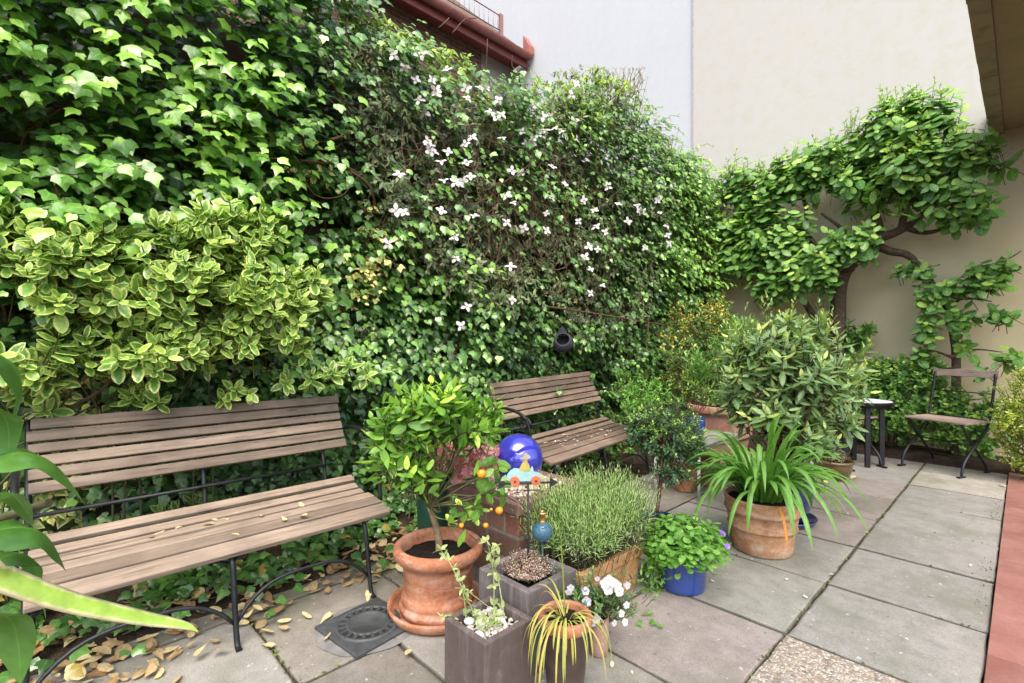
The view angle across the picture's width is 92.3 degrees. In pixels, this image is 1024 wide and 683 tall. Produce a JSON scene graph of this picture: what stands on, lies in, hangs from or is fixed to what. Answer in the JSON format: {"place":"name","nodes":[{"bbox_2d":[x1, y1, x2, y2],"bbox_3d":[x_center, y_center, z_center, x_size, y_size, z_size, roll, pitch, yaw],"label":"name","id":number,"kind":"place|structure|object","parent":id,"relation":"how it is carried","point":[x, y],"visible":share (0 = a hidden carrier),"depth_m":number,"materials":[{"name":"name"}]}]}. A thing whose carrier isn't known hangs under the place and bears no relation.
{"place":"outdoors","nodes":[
{"label":"outdoors","id":0,"kind":"place"},
{"bbox_2d":[0,427,1023,675],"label":"soil bed","id":1,"kind":"object","parent":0,"point":[914,453],"visible":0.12,"depth_m":2.76,"materials":[{"name":"brown soil"}]},
{"bbox_2d":[0,191,377,603],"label":"variegated shrub","id":2,"kind":"object","parent":1,"relation":"on","point":[255,298],"visible":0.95,"depth_m":2.14,"materials":[{"name":"green plant"}]},
{"bbox_2d":[0,411,685,682],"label":"ground ivy","id":3,"kind":"object","parent":1,"relation":"on","point":[264,566],"visible":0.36,"depth_m":2.33,"materials":[{"name":"green plant"}]},
{"bbox_2d":[659,295,750,417],"bbox_3d":[1.957,0.341,5.104,1.009,1.723,0.706,0,0,-44],"label":"russet tipped shrub","id":4,"kind":"object","parent":1,"relation":"on","point":[719,315],"visible":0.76,"depth_m":5.00,"materials":[{"name":"green plant"}]},
{"bbox_2d":[828,318,878,357],"bbox_3d":[3.886,0.462,5.643,0.358,1.478,0.506,0,0,-44],"label":"broad leaf plant","id":5,"kind":"object","parent":1,"relation":"on","point":[861,334],"visible":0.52,"depth_m":5.55,"materials":[{"name":"green plant"}]},
{"bbox_2d":[696,76,1023,440],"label":"espalier tree","id":6,"kind":"object","parent":1,"relation":"on","point":[905,156],"visible":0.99,"depth_m":5.33,"materials":[{"name":"green plant"}]},
{"bbox_2d":[799,345,1022,459],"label":"understorey shrub","id":7,"kind":"object","parent":1,"relation":"on","point":[893,384],"visible":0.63,"depth_m":5.04,"materials":[{"name":"green plant"}]},
{"bbox_2d":[886,249,1023,454],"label":"young tree","id":8,"kind":"object","parent":1,"relation":"on","point":[932,298],"visible":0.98,"depth_m":4.81,"materials":[{"name":"green plant"}]},
{"bbox_2d":[30,451,1007,682],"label":"paving","id":9,"kind":"structure","parent":0,"point":[709,635],"depth_m":2.19,"materials":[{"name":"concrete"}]},
{"bbox_2d":[0,355,84,682],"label":"broad leaved plant","id":10,"kind":"object","parent":9,"relation":"on","point":[18,637],"visible":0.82,"depth_m":0.69,"materials":[{"name":"green plant"}]},
{"bbox_2d":[0,560,198,631],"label":"strap leaf plant","id":11,"kind":"object","parent":9,"relation":"on","point":[19,584],"visible":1,"depth_m":0.56,"materials":[{"name":"plant"}]},
{"bbox_2d":[108,673,118,682],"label":"fallen leaf","id":12,"kind":"object","parent":9,"relation":"on","point":[113,675],"visible":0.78,"depth_m":1.75,"materials":[{"name":"brown plant"}]},
{"bbox_2d":[132,667,146,678],"bbox_3d":[-1.338,1.191,1.767,0.042,0.006,0.061,0,0,19],"label":"fallen leaf","id":13,"kind":"object","parent":9,"relation":"on","point":[139,673],"visible":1,"depth_m":1.76,"materials":[{"name":"brown plant"}]},
{"bbox_2d":[146,658,159,665],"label":"fallen leaf","id":14,"kind":"object","parent":9,"relation":"on","point":[155,661],"visible":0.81,"depth_m":1.82,"materials":[{"name":"brown plant"}]},
{"bbox_2d":[9,395,390,682],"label":"garden bench","id":15,"kind":"object","parent":9,"relation":"on","point":[99,564],"visible":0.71,"depth_m":2.15,"materials":[{"name":"brown wood"}]},
{"bbox_2d":[0,508,456,682],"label":"leaf litter","id":16,"kind":"object","parent":9,"relation":"on","point":[102,669],"visible":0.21,"depth_m":1.99,"materials":[{"name":"brown plant"}]},
{"bbox_2d":[255,620,266,628],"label":"fallen leaf","id":17,"kind":"object","parent":9,"relation":"on","point":[261,623],"visible":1,"depth_m":2.07,"materials":[{"name":"brown plant"}]},
{"bbox_2d":[261,642,274,646],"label":"fallen leaf","id":18,"kind":"object","parent":9,"relation":"on","point":[269,644],"visible":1,"depth_m":1.93,"materials":[{"name":"yellow plant"}]},
{"bbox_2d":[278,625,288,629],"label":"fallen leaf","id":19,"kind":"object","parent":9,"relation":"on","point":[285,627],"visible":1,"depth_m":2.04,"materials":[{"name":"brown plant"}]},
{"bbox_2d":[278,618,290,621],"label":"fallen leaf","id":20,"kind":"object","parent":9,"relation":"on","point":[285,620],"visible":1,"depth_m":2.09,"materials":[{"name":"yellow plant"}]},
{"bbox_2d":[302,611,311,617],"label":"fallen leaf","id":21,"kind":"object","parent":9,"relation":"on","point":[306,614],"visible":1,"depth_m":2.13,"materials":[{"name":"yellow plant"}]},
{"bbox_2d":[320,611,332,623],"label":"fallen leaf","id":22,"kind":"object","parent":9,"relation":"on","point":[327,615],"visible":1,"depth_m":2.12,"materials":[{"name":"yellow plant"}]},
{"bbox_2d":[341,581,351,586],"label":"fallen leaf","id":23,"kind":"object","parent":9,"relation":"on","point":[347,583],"visible":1,"depth_m":2.41,"materials":[{"name":"brown plant"}]},
{"bbox_2d":[315,597,411,659],"bbox_3d":[-0.607,1.192,2.073,0.420,0.026,0.400,0,0,-44],"label":"drain cover","id":24,"kind":"object","parent":9,"relation":"on","point":[359,631],"visible":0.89,"depth_m":2.01,"materials":[{"name":"grey metal"}]},
{"bbox_2d":[365,590,370,600],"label":"fallen leaf","id":25,"kind":"object","parent":9,"relation":"on","point":[367,594],"visible":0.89,"depth_m":2.29,"materials":[{"name":"yellow plant"}]},
{"bbox_2d":[387,580,478,634],"bbox_3d":[-0.329,1.175,2.199,0.448,0.050,0.448,0,0,-44],"label":"saucer","id":26,"kind":"object","parent":9,"relation":"on","point":[403,623],"visible":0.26,"depth_m":2.04,"materials":[{"name":"ceramic"}]},
{"bbox_2d":[354,371,517,625],"bbox_3d":[-0.323,0.656,2.200,0.680,1.054,0.469,0,0,10],"label":"potted citrus tree","id":27,"kind":"object","parent":26,"relation":"on","point":[430,590],"visible":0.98,"depth_m":2.12,"materials":[{"name":"green plant"}]},
{"bbox_2d":[407,442,500,529],"bbox_3d":[-0.354,0.827,2.655,0.499,0.746,0.604,0,0,-17],"label":"potted azalea","id":28,"kind":"object","parent":9,"relation":"on","point":[423,519],"visible":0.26,"depth_m":2.50,"materials":[{"name":"pink plant"}]},
{"bbox_2d":[433,535,532,682],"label":"square planter","id":29,"kind":"object","parent":9,"relation":"on","point":[471,656],"visible":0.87,"depth_m":1.65,"materials":[{"name":"concrete"}]},
{"bbox_2d":[461,606,517,638],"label":"white pebbles","id":30,"kind":"object","parent":29,"relation":"in","point":[469,622],"visible":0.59,"depth_m":1.68,"materials":[{"name":"white stone"}]},
{"bbox_2d":[448,470,586,575],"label":"brick pillar","id":31,"kind":"structure","parent":9,"relation":"on","point":[504,527],"depth_m":2.40,"materials":[{"name":"brick"}]},
{"bbox_2d":[471,474,565,497],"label":"shell gravel","id":32,"kind":"structure","parent":31,"relation":"on","point":[512,489],"depth_m":2.49,"materials":[{"name":"white gravel"}]},
{"bbox_2d":[496,434,542,481],"bbox_3d":[0.033,0.622,2.609,0.262,0.262,0.262,0,0,-44],"label":"glass globe","id":33,"kind":"object","parent":32,"relation":"on","point":[513,448],"visible":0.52,"depth_m":2.52,"materials":[{"name":"blue glass"}]},
{"bbox_2d":[479,534,575,675],"bbox_3d":[0.060,1.000,1.931,0.270,0.400,0.275,0,0,-44],"label":"square planter","id":34,"kind":"object","parent":9,"relation":"on","point":[521,578],"visible":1,"depth_m":1.88,"materials":[{"name":"grey concrete"}]},
{"bbox_2d":[497,453,557,563],"bbox_3d":[0.063,0.723,1.962,0.233,0.554,0.092,0,0,-26],"label":"weather vane","id":35,"kind":"object","parent":34,"relation":"in","point":[523,472],"visible":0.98,"depth_m":1.96,"materials":[{"name":"multicoloured metal"}]},
{"bbox_2d":[532,506,552,567],"bbox_3d":[0.123,0.819,1.998,0.085,0.305,0.085,0,0,-44],"label":"glass ornament","id":36,"kind":"object","parent":34,"relation":"in","point":[542,532],"visible":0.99,"depth_m":1.98,"materials":[{"name":"blue glass"}]},
{"bbox_2d":[522,543,612,682],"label":"spider plant pot","id":37,"kind":"object","parent":9,"relation":"on","point":[565,625],"visible":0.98,"depth_m":1.58,"materials":[{"name":"brown ceramic"}]},
{"bbox_2d":[488,371,652,489],"bbox_3d":[0.532,0.755,4.141,0.751,0.889,1.484,0,1,43],"label":"garden bench","id":38,"kind":"object","parent":9,"relation":"on","point":[555,453],"visible":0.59,"depth_m":4.12,"materials":[{"name":"brown wood"}]},
{"bbox_2d":[507,460,666,608],"bbox_3d":[0.395,0.895,2.335,0.796,0.609,0.662,0,0,-44],"label":"lavender trough","id":39,"kind":"object","parent":9,"relation":"on","point":[592,528],"visible":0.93,"depth_m":2.24,"materials":[{"name":"ceramic"}]},
{"bbox_2d":[635,513,666,626],"bbox_3d":[0.626,1.026,2.244,0.185,0.383,0.415,0,0,25],"label":"trailing periwinkle","id":40,"kind":"object","parent":39,"relation":"hanging from","point":[655,570],"visible":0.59,"depth_m":2.36,"materials":[{"name":"green plant"}]},
{"bbox_2d":[554,565,658,657],"bbox_3d":[0.361,1.010,1.872,0.416,0.379,0.262,0,0,-4],"label":"pansy pot","id":41,"kind":"object","parent":9,"relation":"on","point":[599,601],"visible":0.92,"depth_m":1.85,"materials":[{"name":"pink ceramic"}]},
{"bbox_2d":[245,467,998,682],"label":"joint moss","id":42,"kind":"object","parent":9,"relation":"on","point":[336,664],"visible":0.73,"depth_m":2.12,"materials":[{"name":"green plant"}]},
{"bbox_2d":[623,397,710,541],"bbox_3d":[0.922,0.765,2.952,0.486,0.870,0.487,0,0,-44],"label":"potted dark shrub","id":43,"kind":"object","parent":9,"relation":"on","point":[647,437],"visible":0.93,"depth_m":2.86,"materials":[{"name":"green plant"}]},
{"bbox_2d":[670,464,696,492],"bbox_3d":[1.391,1.105,3.967,0.220,0.190,0.220,0,0,-44],"label":"spare pot","id":44,"kind":"object","parent":9,"relation":"on","point":[687,488],"visible":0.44,"depth_m":3.89,"materials":[{"name":"ceramic"}]},
{"bbox_2d":[641,512,731,595],"bbox_3d":[0.843,1.023,2.408,0.472,0.353,0.440,0,0,-44],"label":"bellflower pot","id":45,"kind":"object","parent":9,"relation":"on","point":[686,549],"visible":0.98,"depth_m":2.31,"materials":[{"name":"blue ceramic"}]},
{"bbox_2d":[654,429,737,501],"bbox_3d":[1.515,0.989,4.040,0.740,0.422,0.425,0,0,-44],"label":"stone table","id":46,"kind":"object","parent":9,"relation":"on","point":[712,442],"visible":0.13,"depth_m":3.93,"materials":[{"name":"grey stone"}]},
{"bbox_2d":[680,381,718,433],"bbox_3d":[1.588,0.552,4.163,0.351,0.450,0.164,0,0,-2],"label":"potted plant","id":47,"kind":"object","parent":46,"relation":"on","point":[703,424],"visible":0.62,"depth_m":4.15,"materials":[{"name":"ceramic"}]},
{"bbox_2d":[691,455,719,485],"bbox_3d":[1.629,1.090,4.153,0.240,0.220,0.240,0,0,-44],"label":"spare pot","id":48,"kind":"object","parent":9,"relation":"on","point":[702,458],"visible":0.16,"depth_m":4.07,"materials":[{"name":"ceramic"}]},
{"bbox_2d":[679,313,758,467],"bbox_3d":[2.038,0.463,4.705,0.867,1.473,0.647,0,0,19],"label":"potted oleander","id":49,"kind":"object","parent":9,"relation":"on","point":[717,422],"visible":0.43,"depth_m":4.64,"materials":[{"name":"green plant"}]},
{"bbox_2d":[678,398,870,559],"bbox_3d":[1.442,0.758,2.844,0.975,0.884,1.055,0,0,-44],"label":"agapanthus pot","id":50,"kind":"object","parent":9,"relation":"on","point":[763,503],"visible":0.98,"depth_m":2.71,"materials":[{"name":"beige ceramic"}]},
{"bbox_2d":[798,513,817,528],"bbox_3d":[1.823,1.179,3.300,0.392,0.042,0.392,0,0,-44],"label":"saucer","id":51,"kind":"object","parent":9,"relation":"on","point":[812,519],"visible":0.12,"depth_m":3.21,"materials":[{"name":"blue ceramic"}]},
{"bbox_2d":[710,288,881,523],"bbox_3d":[1.969,0.409,3.321,1.198,1.548,0.834,0,0,6],"label":"potted bay laurel","id":52,"kind":"object","parent":51,"relation":"on","point":[760,367],"visible":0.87,"depth_m":3.24,"materials":[{"name":"green plant"}]},
{"bbox_2d":[814,449,854,481],"bbox_3d":[2.804,1.059,4.297,0.320,0.282,0.318,0,0,-44],"label":"heather pot","id":53,"kind":"object","parent":9,"relation":"on","point":[845,468],"visible":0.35,"depth_m":4.19,"materials":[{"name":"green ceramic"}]},
{"bbox_2d":[824,411,887,471],"bbox_3d":[3.268,0.728,4.870,0.440,0.942,0.580,0,0,-16],"label":"folding chair","id":54,"kind":"object","parent":9,"relation":"on","point":[878,454],"visible":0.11,"depth_m":4.72,"materials":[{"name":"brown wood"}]},
{"bbox_2d":[842,398,896,467],"bbox_3d":[3.447,0.886,4.830,0.530,0.624,0.530,0,0,-44],"label":"round table","id":55,"kind":"object","parent":9,"relation":"on","point":[881,405],"visible":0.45,"depth_m":4.71,"materials":[{"name":"black paint"}]},
{"bbox_2d":[897,368,999,478],"bbox_3d":[4.087,0.728,4.622,0.590,0.942,0.520,0,0,-21],"label":"folding chair","id":56,"kind":"object","parent":9,"relation":"on","point":[958,420],"visible":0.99,"depth_m":4.61,"materials":[{"name":"brown wood"}]},
{"bbox_2d":[972,497,999,605],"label":"soil crumbs","id":57,"kind":"object","parent":9,"relation":"on","point":[984,558],"visible":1,"depth_m":2.60,"materials":[{"name":"brown soil"}]},
{"bbox_2d":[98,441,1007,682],"bbox_3d":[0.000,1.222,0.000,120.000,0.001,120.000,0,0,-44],"label":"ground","id":58,"kind":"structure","parent":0,"point":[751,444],"depth_m":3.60,"materials":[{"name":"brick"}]},
{"bbox_2d":[0,0,694,535],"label":"garden wall","id":59,"kind":"structure","parent":58,"relation":"on","point":[236,54],"depth_m":3.28,"materials":[{"name":"brick"}]},
{"bbox_2d":[0,0,742,603],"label":"ivy","id":60,"kind":"object","parent":59,"relation":"attached to","point":[188,108],"visible":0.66,"depth_m":2.97,"materials":[{"name":"green plant"}]},
{"bbox_2d":[0,15,712,568],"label":"variegated ivy","id":61,"kind":"object","parent":60,"relation":"attached to","point":[62,519],"visible":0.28,"depth_m":2.86,"materials":[{"name":"green plant"}]},
{"bbox_2d":[305,0,685,353],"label":"clematis","id":62,"kind":"object","parent":60,"relation":"attached to","point":[413,130],"visible":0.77,"depth_m":3.80,"materials":[{"name":"green plant"}]},
{"bbox_2d":[553,326,573,352],"bbox_3d":[0.433,-0.018,4.156,0.164,0.225,0.170,0,0,-44],"label":"bird nester","id":63,"kind":"object","parent":60,"relation":"hanging from","point":[563,342],"visible":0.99,"depth_m":4.13,"materials":[{"name":"grey ceramic"}]},
{"bbox_2d":[214,0,533,124],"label":"neighbour house","id":64,"kind":"structure","parent":58,"relation":"on","point":[469,36],"depth_m":8.74,"materials":[{"name":"brown brick"}]},
{"bbox_2d":[456,0,691,187],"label":"white building wall","id":65,"kind":"structure","parent":58,"relation":"on","point":[653,38],"depth_m":8.18,"materials":[{"name":"white paint"}]},
{"bbox_2d":[609,365,671,465],"bbox_3d":[1.111,0.703,4.274,0.531,1.003,0.957,0,0,10],"label":"leafy shrub","id":66,"kind":"object","parent":58,"relation":"on","point":[630,392],"visible":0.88,"depth_m":4.15,"materials":[{"name":"green plant"}]},
{"bbox_2d":[692,0,1023,456],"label":"cream building wall","id":67,"kind":"structure","parent":58,"relation":"on","point":[773,78],"depth_m":5.78,"materials":[{"name":"beige paint"}]},
{"bbox_2d":[966,0,1023,135],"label":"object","id":68,"kind":"structure","parent":67,"relation":"attached to","point":[997,28],"depth_m":3.59,"materials":[{"name":"paint"}]},
{"bbox_2d":[747,636,905,682],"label":"pebble paving","id":69,"kind":"structure","parent":0,"point":[792,660],"depth_m":1.80,"materials":[{"name":"beige gravel"}]},
{"bbox_2d":[984,473,1023,682],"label":"red tile path","id":70,"kind":"structure","parent":0,"point":[1005,659],"depth_m":2.25,"materials":[{"name":"tile"}]},
{"bbox_2d":[987,365,1023,478],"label":"lime shrub","id":71,"kind":"object","parent":70,"relation":"on","point":[1007,422],"visible":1,"depth_m":4.21,"materials":[{"name":"green plant"}]}
]}

